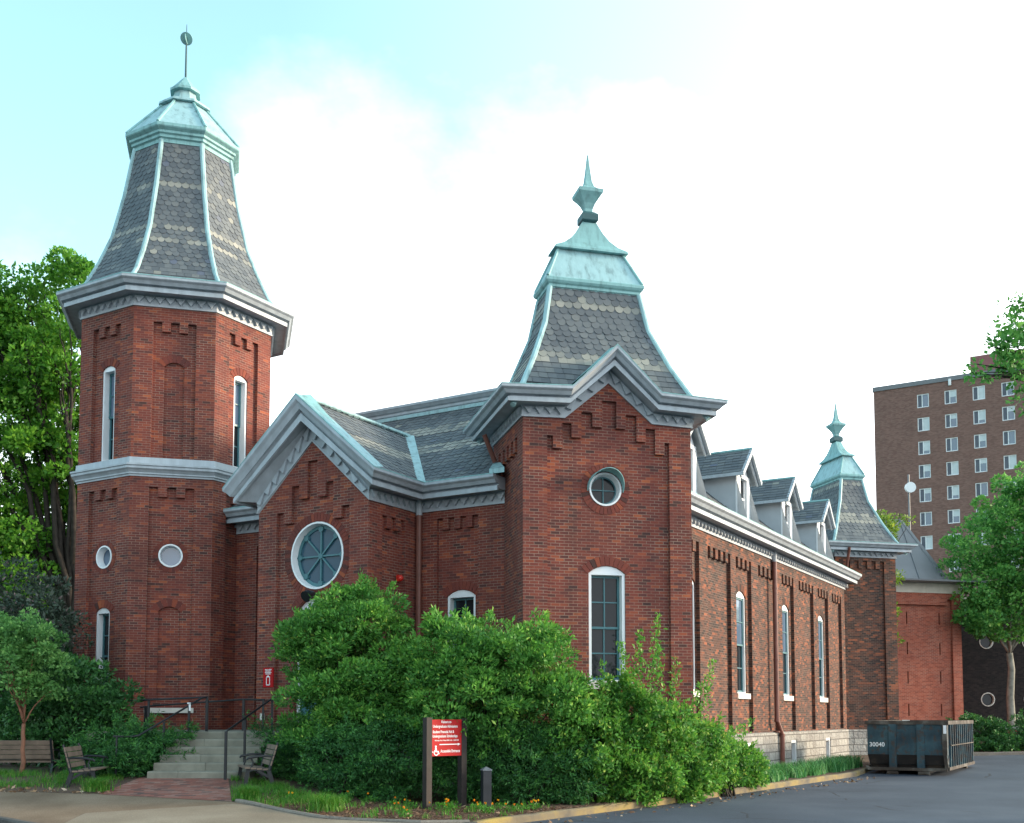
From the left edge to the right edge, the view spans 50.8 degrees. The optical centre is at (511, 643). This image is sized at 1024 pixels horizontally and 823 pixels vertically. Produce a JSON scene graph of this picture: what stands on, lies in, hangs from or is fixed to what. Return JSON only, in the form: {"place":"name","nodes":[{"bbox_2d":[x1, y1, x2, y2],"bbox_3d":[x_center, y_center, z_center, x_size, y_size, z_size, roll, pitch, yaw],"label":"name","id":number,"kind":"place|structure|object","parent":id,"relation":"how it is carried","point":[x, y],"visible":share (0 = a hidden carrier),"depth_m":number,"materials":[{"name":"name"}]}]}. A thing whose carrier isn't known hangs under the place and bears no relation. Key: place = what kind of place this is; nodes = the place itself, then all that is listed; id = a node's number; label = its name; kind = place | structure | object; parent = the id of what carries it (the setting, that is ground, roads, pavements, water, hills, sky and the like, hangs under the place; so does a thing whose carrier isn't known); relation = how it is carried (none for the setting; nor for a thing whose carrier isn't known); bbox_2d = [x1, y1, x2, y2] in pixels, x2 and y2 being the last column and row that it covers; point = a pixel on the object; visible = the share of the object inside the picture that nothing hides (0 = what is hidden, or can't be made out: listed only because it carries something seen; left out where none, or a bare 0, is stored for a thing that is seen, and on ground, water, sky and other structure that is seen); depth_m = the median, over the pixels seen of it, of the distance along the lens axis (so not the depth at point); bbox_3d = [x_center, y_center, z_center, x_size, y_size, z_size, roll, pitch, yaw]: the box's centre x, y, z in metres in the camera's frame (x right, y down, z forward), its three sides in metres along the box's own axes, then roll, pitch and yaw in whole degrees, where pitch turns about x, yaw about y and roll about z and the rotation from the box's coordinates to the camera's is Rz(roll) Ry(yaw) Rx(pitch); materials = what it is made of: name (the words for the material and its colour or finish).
{"place":"outdoors","nodes":[
{"label":"outdoors","id":0,"kind":"place"},
{"bbox_2d":[0,791,246,822],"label":"sidewalk","id":1,"kind":"structure","parent":0,"point":[40,807],"depth_m":20.88,"materials":[{"name":"concrete"}]},
{"bbox_2d":[100,778,231,800],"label":"brick path","id":2,"kind":"structure","parent":0,"point":[216,789],"depth_m":22.69,"materials":[{"name":"brick"}]},
{"bbox_2d":[87,730,296,778],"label":"stone steps","id":3,"kind":"structure","parent":2,"relation":"on","point":[206,760],"depth_m":24.80,"materials":[{"name":"stone"}]},
{"bbox_2d":[88,696,204,727],"bbox_3d":[-9.022,1.959,26.674,3.200,1.283,0.086,-1,-4,10],"label":"guard rail","id":4,"kind":"object","parent":3,"relation":"on","point":[148,707],"visible":0.33,"depth_m":26.64,"materials":[{"name":"black metal"}]},
{"bbox_2d":[113,696,208,775],"bbox_3d":[-8.136,2.212,25.235,0.196,1.984,2.628,-3,-5,35],"label":"handrail","id":5,"kind":"object","parent":3,"relation":"on","point":[177,712],"visible":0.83,"depth_m":25.43,"materials":[{"name":"black metal"}]},
{"bbox_2d":[140,699,264,730],"bbox_3d":[-7.947,1.895,27.666,3.330,0.943,0.115,0,-4,7],"label":"guard rail","id":6,"kind":"object","parent":3,"relation":"on","point":[243,708],"visible":0.8,"depth_m":27.62,"materials":[{"name":"black metal"}]},
{"bbox_2d":[224,697,276,779],"bbox_3d":[-6.007,2.185,25.056,0.126,1.914,2.456,-1,-4,18],"label":"handrail","id":7,"kind":"object","parent":3,"relation":"on","point":[244,740],"visible":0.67,"depth_m":24.67,"materials":[{"name":"black metal"}]},
{"bbox_2d":[66,804,464,822],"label":"pavement","id":8,"kind":"structure","parent":0,"point":[232,813],"depth_m":19.65,"materials":[{"name":"concrete"}]},
{"bbox_2d":[0,741,1021,821],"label":"planting bed","id":9,"kind":"object","parent":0,"point":[70,789],"visible":0.07,"depth_m":23.41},
{"bbox_2d":[0,738,62,772],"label":"park bench","id":10,"kind":"object","parent":9,"relation":"on","point":[31,756],"visible":0.83,"depth_m":25.76,"materials":[{"name":"beige wood"}]},
{"bbox_2d":[0,606,78,772],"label":"young tree","id":11,"kind":"object","parent":9,"relation":"on","point":[27,655],"visible":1,"depth_m":25.15,"materials":[{"name":"green plant"}]},
{"bbox_2d":[0,245,94,651],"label":"maple tree","id":12,"kind":"object","parent":9,"relation":"on","point":[40,367],"visible":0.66,"depth_m":45.30,"materials":[{"name":"green plant"}]},
{"bbox_2d":[0,550,95,694],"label":"smoke tree","id":13,"kind":"object","parent":9,"relation":"on","point":[21,602],"visible":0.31,"depth_m":28.34,"materials":[{"name":"green plant"}]},
{"bbox_2d":[0,646,117,767],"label":"evergreen hedge","id":14,"kind":"object","parent":9,"relation":"on","point":[2,725],"visible":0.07,"depth_m":29.22,"materials":[{"name":"green plant"}]},
{"bbox_2d":[0,652,145,768],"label":"holly bush","id":15,"kind":"object","parent":9,"relation":"on","point":[94,692],"visible":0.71,"depth_m":26.36,"materials":[{"name":"green plant"}]},
{"bbox_2d":[62,743,108,787],"bbox_3d":[-9.285,2.716,23.577,0.754,1.042,1.350,1,-4,-8],"label":"park bench","id":16,"kind":"object","parent":9,"relation":"on","point":[69,758],"visible":0.91,"depth_m":23.08,"materials":[{"name":"beige wood"}]},
{"bbox_2d":[80,776,120,791],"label":"grass tuft","id":17,"kind":"object","parent":9,"relation":"on","point":[100,785],"visible":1,"depth_m":22.37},
{"bbox_2d":[33,704,200,777],"bbox_3d":[-9.958,2.389,26.212,5.844,2.472,3.062,-3,-5,39],"label":"yew shrub","id":18,"kind":"object","parent":9,"relation":"on","point":[138,756],"visible":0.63,"depth_m":24.94,"materials":[{"name":"green plant"}]},
{"bbox_2d":[0,767,351,808],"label":"lawn grass","id":19,"kind":"structure","parent":9,"relation":"on","point":[59,779],"depth_m":22.96,"materials":[{"name":"plant"}]},
{"bbox_2d":[232,784,266,798],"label":"grass tuft","id":20,"kind":"object","parent":9,"relation":"on","point":[248,791],"visible":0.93,"depth_m":21.47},
{"bbox_2d":[238,741,278,784],"bbox_3d":[-5.569,2.675,23.570,0.754,1.042,1.300,1,-4,-21],"label":"park bench","id":21,"kind":"object","parent":9,"relation":"on","point":[260,769],"visible":0.95,"depth_m":23.09,"materials":[{"name":"beige wood"}]},
{"bbox_2d":[268,568,428,763],"bbox_3d":[-3.648,0.929,24.232,3.731,5.252,2.891,0,-4,0],"label":"magnolia shrub","id":22,"kind":"object","parent":9,"relation":"on","point":[328,634],"visible":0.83,"depth_m":23.66,"materials":[{"name":"green plant"}]},
{"bbox_2d":[242,706,456,804],"bbox_3d":[-4.119,2.509,23.814,6.509,2.537,2.790,-3,-5,39],"label":"yew shrub","id":23,"kind":"object","parent":9,"relation":"on","point":[352,773],"visible":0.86,"depth_m":22.76,"materials":[{"name":"green plant"}]},
{"bbox_2d":[359,793,377,803],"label":"marigold plant","id":24,"kind":"object","parent":9,"relation":"on","point":[370,798],"visible":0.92,"depth_m":21.95,"materials":[{"name":"green plant"}]},
{"bbox_2d":[384,796,402,806],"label":"marigold plant","id":25,"kind":"object","parent":9,"relation":"on","point":[391,802],"visible":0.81,"depth_m":21.57,"materials":[{"name":"green plant"}]},
{"bbox_2d":[392,802,409,813],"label":"marigold plant","id":26,"kind":"object","parent":9,"relation":"on","point":[401,808],"visible":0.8,"depth_m":20.56,"materials":[{"name":"green plant"}]},
{"bbox_2d":[397,806,412,818],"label":"marigold plant","id":27,"kind":"object","parent":9,"relation":"on","point":[405,812],"visible":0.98,"depth_m":19.78,"materials":[{"name":"green plant"}]},
{"bbox_2d":[401,799,416,808],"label":"marigold plant","id":28,"kind":"object","parent":9,"relation":"on","point":[408,803],"visible":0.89,"depth_m":21.40,"materials":[{"name":"green plant"}]},
{"bbox_2d":[0,776,868,822],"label":"leaf litter","id":29,"kind":"object","parent":9,"relation":"on","point":[108,791],"visible":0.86,"depth_m":22.31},
{"bbox_2d":[259,786,614,819],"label":"weeds","id":30,"kind":"object","parent":9,"relation":"on","point":[393,810],"visible":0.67,"depth_m":20.81,"materials":[{"name":"green plant"}]},
{"bbox_2d":[428,798,446,809],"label":"marigold plant","id":31,"kind":"object","parent":9,"relation":"on","point":[439,804],"visible":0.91,"depth_m":21.37,"materials":[{"name":"green plant"}]},
{"bbox_2d":[422,717,466,808],"bbox_3d":[-1.360,2.568,21.877,1.035,2.120,0.135,3,-5,-42],"label":"direction sign","id":32,"kind":"object","parent":9,"relation":"on","point":[443,738],"visible":1,"depth_m":21.83,"materials":[{"name":"metal"}]},
{"bbox_2d":[439,800,456,810],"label":"marigold plant","id":33,"kind":"object","parent":9,"relation":"on","point":[451,806],"visible":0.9,"depth_m":21.03,"materials":[{"name":"green plant"}]},
{"bbox_2d":[466,803,480,811],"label":"marigold plant","id":34,"kind":"object","parent":9,"relation":"on","point":[476,808],"visible":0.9,"depth_m":20.91,"materials":[{"name":"green plant"}]},
{"bbox_2d":[361,604,596,798],"bbox_3d":[-0.726,1.348,23.322,5.229,4.588,3.120,0,-4,0],"label":"magnolia shrub","id":35,"kind":"object","parent":9,"relation":"on","point":[517,683],"visible":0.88,"depth_m":22.72,"materials":[{"name":"green plant"}]},
{"bbox_2d":[480,767,491,806],"bbox_3d":[-0.530,3.068,22.043,0.200,1.085,0.200,1,-4,-20],"label":"bollard","id":36,"kind":"object","parent":9,"relation":"on","point":[486,784],"visible":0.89,"depth_m":21.98,"materials":[{"name":"metal"}]},
{"bbox_2d":[480,802,495,813],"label":"marigold plant","id":37,"kind":"object","parent":9,"relation":"on","point":[486,809],"visible":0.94,"depth_m":20.56,"materials":[{"name":"green plant"}]},
{"bbox_2d":[260,786,741,821],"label":"pine straw","id":38,"kind":"object","parent":9,"relation":"on","point":[415,810],"visible":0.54,"depth_m":20.69,"materials":[{"name":"plant"}]},
{"bbox_2d":[287,791,348,811],"bbox_3d":[-3.691,3.018,20.565,1.533,0.359,1.312,0,-4,0],"label":"grass tuft","id":39,"kind":"object","parent":38,"relation":"on","point":[328,804],"visible":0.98,"depth_m":20.45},
{"bbox_2d":[494,799,508,809],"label":"marigold plant","id":40,"kind":"object","parent":9,"relation":"on","point":[499,804],"visible":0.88,"depth_m":21.32,"materials":[{"name":"green plant"}]},
{"bbox_2d":[418,712,608,805],"bbox_3d":[0.043,2.556,22.943,4.138,2.586,2.024,0,-4,0],"label":"yew shrub","id":41,"kind":"object","parent":9,"relation":"on","point":[523,784],"visible":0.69,"depth_m":22.58,"materials":[{"name":"green plant"}]},
{"bbox_2d":[505,802,527,811],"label":"marigold plant","id":42,"kind":"object","parent":9,"relation":"on","point":[516,807],"visible":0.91,"depth_m":21.01,"materials":[{"name":"green plant"}]},
{"bbox_2d":[520,800,536,809],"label":"marigold plant","id":43,"kind":"object","parent":9,"relation":"on","point":[526,807],"visible":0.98,"depth_m":21.12,"materials":[{"name":"green plant"}]},
{"bbox_2d":[525,799,545,808],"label":"marigold plant","id":44,"kind":"object","parent":9,"relation":"on","point":[535,804],"visible":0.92,"depth_m":21.41,"materials":[{"name":"green plant"}]},
{"bbox_2d":[544,611,755,807],"bbox_3d":[3.341,1.567,24.193,5.895,4.583,2.479,3,-5,-38],"label":"leafy shrub","id":45,"kind":"object","parent":9,"relation":"on","point":[637,766],"visible":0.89,"depth_m":23.41,"materials":[{"name":"green plant"}]},
{"bbox_2d":[698,719,770,796],"bbox_3d":[5.345,2.849,26.989,2.062,2.001,3.482,-3,-5,42],"label":"leafy shrub","id":46,"kind":"object","parent":9,"relation":"on","point":[750,770],"visible":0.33,"depth_m":26.53,"materials":[{"name":"green plant"}]},
{"bbox_2d":[737,754,864,786],"bbox_3d":[7.995,3.648,31.355,2.060,0.575,13.540,-3,-5,34],"label":"strap leaf border","id":47,"kind":"object","parent":9,"relation":"on","point":[806,768],"visible":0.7,"depth_m":32.29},
{"bbox_2d":[875,509,915,646],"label":"slim tree","id":48,"kind":"object","parent":9,"relation":"on","point":[887,520],"visible":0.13,"depth_m":49.24,"materials":[{"name":"green plant"}]},
{"bbox_2d":[936,461,1023,725],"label":"sycamore tree","id":49,"kind":"object","parent":9,"relation":"on","point":[984,609],"visible":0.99,"depth_m":54.09,"materials":[{"name":"green plant"}]},
{"bbox_2d":[945,708,1023,751],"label":"clipped hedge","id":50,"kind":"object","parent":9,"relation":"on","point":[994,736],"visible":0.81,"depth_m":48.15,"materials":[{"name":"green plant"}]},
{"bbox_2d":[0,0,1023,533],"label":"sky","id":51,"kind":"structure","parent":0,"point":[815,205],"materials":[{"name":"white"}]},
{"bbox_2d":[525,755,1023,822],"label":"road","id":52,"kind":"structure","parent":0,"point":[986,789],"depth_m":24.13,"materials":[{"name":"asphalt"}]},
{"bbox_2d":[0,816,476,822],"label":"kerb","id":53,"kind":"structure","parent":52,"relation":"on","point":[7,820],"depth_m":19.32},
{"bbox_2d":[235,799,469,822],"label":"kerb","id":54,"kind":"structure","parent":52,"relation":"on","point":[253,803],"depth_m":19.50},
{"bbox_2d":[471,767,871,822],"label":"kerb","id":55,"kind":"structure","parent":52,"relation":"on","point":[546,815],"depth_m":22.66,"materials":[{"name":"concrete"}]},
{"bbox_2d":[865,720,974,774],"bbox_3d":[13.853,3.466,36.383,2.552,1.720,5.620,-2,-4,30],"label":"dumpster","id":56,"kind":"object","parent":52,"relation":"on","point":[925,747],"visible":1,"depth_m":34.13,"materials":[{"name":"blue metal"}]},
{"bbox_2d":[974,751,1023,755],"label":"kerb","id":57,"kind":"structure","parent":52,"relation":"on","point":[995,753],"depth_m":46.91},
{"bbox_3d":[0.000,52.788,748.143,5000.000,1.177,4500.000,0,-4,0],"label":"ground","id":58,"kind":"structure","parent":0,"visible":0},
{"bbox_2d":[56,26,917,797],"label":"brick hall","id":59,"kind":"structure","parent":58,"relation":"on","point":[586,486],"depth_m":30.08,"materials":[{"name":"red brick"}]},
{"bbox_2d":[95,608,109,684],"bbox_3d":[-11.436,0.386,30.278,0.840,2.747,0.370,-2,-4,30],"label":"window","id":60,"kind":"structure","parent":59,"relation":"in","point":[103,615],"depth_m":30.45,"materials":[{"name":"white paint"}]},
{"bbox_2d":[96,546,111,568],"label":"round window","id":61,"kind":"structure","parent":59,"relation":"in","point":[104,554],"depth_m":30.55,"materials":[{"name":"white paint"}]},
{"bbox_2d":[101,366,114,460],"bbox_3d":[-11.406,-6.517,30.795,0.532,2.743,0.250,-2,-4,30],"label":"window","id":62,"kind":"structure","parent":59,"relation":"in","point":[109,373],"depth_m":30.89,"materials":[{"name":"glass"}]},
{"bbox_2d":[158,544,182,566],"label":"round window","id":63,"kind":"structure","parent":59,"relation":"in","point":[170,555],"depth_m":30.26,"materials":[{"name":"glass"}]},
{"bbox_2d":[233,376,246,466],"bbox_3d":[-8.084,-6.460,31.648,0.250,2.743,0.532,-2,-4,30],"label":"window","id":64,"kind":"structure","parent":59,"relation":"in","point":[240,385],"depth_m":31.79,"materials":[{"name":"glass"}]},
{"bbox_2d":[263,668,273,686],"bbox_3d":[-6.230,0.879,27.588,0.340,0.500,0.029,-2,-4,30],"label":"notice sign","id":65,"kind":"object","parent":59,"relation":"attached to","point":[268,677],"visible":1,"depth_m":27.57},
{"bbox_2d":[297,600,315,714],"bbox_3d":[-4.912,0.514,27.146,1.200,3.310,0.100,-2,-4,30],"label":"door","id":66,"kind":"structure","parent":59,"relation":"in","point":[306,604],"depth_m":27.31,"materials":[{"name":"white paint"}]},
{"bbox_2d":[301,590,318,601],"bbox_3d":[-5.009,-1.157,26.802,0.295,0.300,0.486,-2,-4,30],"label":"floodlight","id":67,"kind":"object","parent":59,"relation":"attached to","point":[305,597],"visible":0.87,"depth_m":26.66,"materials":[{"name":"black metal"}]},
{"bbox_2d":[291,522,343,588],"bbox_3d":[-4.845,-2.201,27.250,1.712,1.712,0.270,-2,-4,30],"label":"round window","id":68,"kind":"structure","parent":59,"relation":"in","point":[317,553],"depth_m":27.35,"materials":[{"name":"glass"}]},
{"bbox_2d":[396,575,403,581],"bbox_3d":[-2.808,-1.635,27.164,0.155,0.170,0.170,-2,-4,30],"label":"alarm bell","id":69,"kind":"object","parent":59,"relation":"attached to","point":[399,578],"visible":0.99,"depth_m":27.12,"materials":[{"name":"red paint"}]},
{"bbox_2d":[448,590,475,647],"bbox_3d":[-1.238,-0.168,27.341,1.120,2.357,0.370,-2,-4,30],"label":"window","id":70,"kind":"structure","parent":59,"relation":"in","point":[458,599],"depth_m":27.49,"materials":[{"name":"white paint"}]},
{"bbox_2d":[587,467,624,505],"bbox_3d":[2.173,-3.617,25.223,0.883,0.846,0.883,-2,-4,30],"label":"round window","id":71,"kind":"structure","parent":59,"relation":"in","point":[604,488],"depth_m":25.33,"materials":[{"name":"glass"}]},
{"bbox_2d":[587,566,632,688],"bbox_3d":[2.201,-0.365,25.017,0.987,2.857,0.987,-2,-4,30],"label":"window","id":72,"kind":"structure","parent":59,"relation":"in","point":[606,583],"depth_m":25.21,"materials":[{"name":"glass"}]},
{"bbox_2d":[692,581,699,696],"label":"window","id":73,"kind":"structure","parent":59,"relation":"in","point":[694,693],"depth_m":30.28,"materials":[{"name":"white paint"}]},
{"bbox_2d":[736,591,750,698],"bbox_3d":[7.079,0.058,33.747,0.370,3.367,1.180,-2,-4,30],"label":"window","id":74,"kind":"structure","parent":59,"relation":"in","point":[740,610],"depth_m":33.97,"materials":[{"name":"glass"}]},
{"bbox_2d":[782,605,793,700],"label":"window","id":75,"kind":"structure","parent":59,"relation":"in","point":[784,610],"depth_m":38.10,"materials":[{"name":"white paint"}]},
{"bbox_2d":[791,740,796,762],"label":"basement window","id":76,"kind":"structure","parent":59,"relation":"in","point":[793,742],"depth_m":37.96,"materials":[{"name":"white paint"}]},
{"bbox_2d":[818,616,827,701],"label":"window","id":77,"kind":"structure","parent":59,"relation":"in","point":[820,622],"depth_m":42.18,"materials":[{"name":"white paint"}]},
{"bbox_2d":[826,737,829,757],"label":"basement window","id":78,"kind":"structure","parent":59,"relation":"in","point":[827,739],"depth_m":41.95,"materials":[{"name":"white paint"}]},
{"bbox_2d":[886,519,985,719],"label":"brick annex","id":79,"kind":"object","parent":58,"relation":"on","point":[930,679],"visible":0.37,"depth_m":53.81,"materials":[{"name":"brick"}]},
{"bbox_2d":[904,474,915,529],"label":"antenna mast","id":80,"kind":"object","parent":79,"relation":"on","point":[909,487],"visible":0.94,"depth_m":57.92,"materials":[{"name":"grey metal"}]},
{"bbox_2d":[872,349,1023,595],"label":"tower block","id":81,"kind":"structure","parent":58,"relation":"on","point":[951,446],"depth_m":117.90,"materials":[{"name":"brown brick"}]},
{"bbox_2d":[917,393,928,407],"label":"window","id":82,"kind":"structure","parent":81,"relation":"in","point":[922,399],"depth_m":119.48,"materials":[{"name":"glass"}]},
{"bbox_2d":[918,417,929,431],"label":"window","id":83,"kind":"structure","parent":81,"relation":"in","point":[923,423],"depth_m":119.31,"materials":[{"name":"glass"}]},
{"bbox_2d":[918,440,929,454],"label":"window","id":84,"kind":"structure","parent":81,"relation":"in","point":[923,446],"depth_m":119.13,"materials":[{"name":"glass"}]},
{"bbox_2d":[919,464,930,478],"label":"window","id":85,"kind":"structure","parent":81,"relation":"in","point":[924,470],"depth_m":118.96,"materials":[{"name":"glass"}]},
{"bbox_2d":[919,488,931,501],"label":"window","id":86,"kind":"structure","parent":81,"relation":"in","point":[925,494],"depth_m":118.78,"materials":[{"name":"glass"}]},
{"bbox_2d":[920,512,931,525],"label":"window","id":87,"kind":"structure","parent":81,"relation":"in","point":[925,517],"depth_m":118.61,"materials":[{"name":"glass"}]},
{"bbox_2d":[921,535,932,548],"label":"window","id":88,"kind":"structure","parent":81,"relation":"in","point":[927,541],"depth_m":118.39,"materials":[{"name":"glass"}]},
{"bbox_2d":[944,389,956,403],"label":"window","id":89,"kind":"structure","parent":81,"relation":"in","point":[950,395],"depth_m":118.03,"materials":[{"name":"glass"}]},
{"bbox_2d":[945,413,956,427],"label":"window","id":90,"kind":"structure","parent":81,"relation":"in","point":[950,419],"depth_m":117.86,"materials":[{"name":"glass"}]},
{"bbox_2d":[946,437,957,451],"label":"window","id":91,"kind":"structure","parent":81,"relation":"in","point":[951,443],"depth_m":117.69,"materials":[{"name":"glass"}]},
{"bbox_2d":[946,461,958,475],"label":"window","id":92,"kind":"structure","parent":81,"relation":"in","point":[952,467],"depth_m":117.49,"materials":[{"name":"glass"}]},
{"bbox_2d":[947,485,958,499],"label":"window","id":93,"kind":"structure","parent":81,"relation":"in","point":[952,491],"depth_m":117.31,"materials":[{"name":"glass"}]},
{"bbox_2d":[948,509,959,523],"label":"window","id":94,"kind":"structure","parent":81,"relation":"in","point":[953,515],"depth_m":117.14,"materials":[{"name":"glass"}]},
{"bbox_2d":[972,385,984,399],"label":"window","id":95,"kind":"structure","parent":81,"relation":"in","point":[978,391],"depth_m":116.57,"materials":[{"name":"glass"}]},
{"bbox_2d":[973,409,985,423],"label":"window","id":96,"kind":"structure","parent":81,"relation":"in","point":[979,416],"depth_m":116.40,"materials":[{"name":"glass"}]},
{"bbox_2d":[974,434,986,448],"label":"window","id":97,"kind":"structure","parent":81,"relation":"in","point":[980,441],"depth_m":116.23,"materials":[{"name":"glass"}]},
{"bbox_2d":[975,458,986,472],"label":"window","id":98,"kind":"structure","parent":81,"relation":"in","point":[980,464],"depth_m":116.03,"materials":[{"name":"glass"}]},
{"bbox_2d":[975,482,987,496],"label":"window","id":99,"kind":"structure","parent":81,"relation":"in","point":[980,488],"depth_m":115.89,"materials":[{"name":"glass"}]},
{"bbox_2d":[1001,381,1013,396],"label":"window","id":100,"kind":"structure","parent":81,"relation":"in","point":[1004,392],"depth_m":115.24,"materials":[{"name":"glass"}]},
{"bbox_2d":[1002,405,1014,420],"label":"window","id":101,"kind":"structure","parent":81,"relation":"in","point":[1007,413],"depth_m":114.96,"materials":[{"name":"glass"}]},
{"bbox_2d":[1003,430,1015,444],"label":"window","id":102,"kind":"structure","parent":81,"relation":"in","point":[1009,437],"depth_m":114.76,"materials":[{"name":"glass"}]},
{"bbox_2d":[1004,455,1016,469],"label":"window","id":103,"kind":"structure","parent":81,"relation":"in","point":[1010,461],"depth_m":114.60,"materials":[{"name":"glass"}]},
{"bbox_2d":[961,597,1023,735],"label":"dark brick building","id":104,"kind":"structure","parent":58,"relation":"on","point":[985,668],"depth_m":62.02,"materials":[{"name":"brick"}]},
{"bbox_2d":[961,290,1023,416],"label":"street tree","id":105,"kind":"object","parent":58,"relation":"on","point":[1003,351],"visible":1,"depth_m":20.64,"materials":[{"name":"green plant"}]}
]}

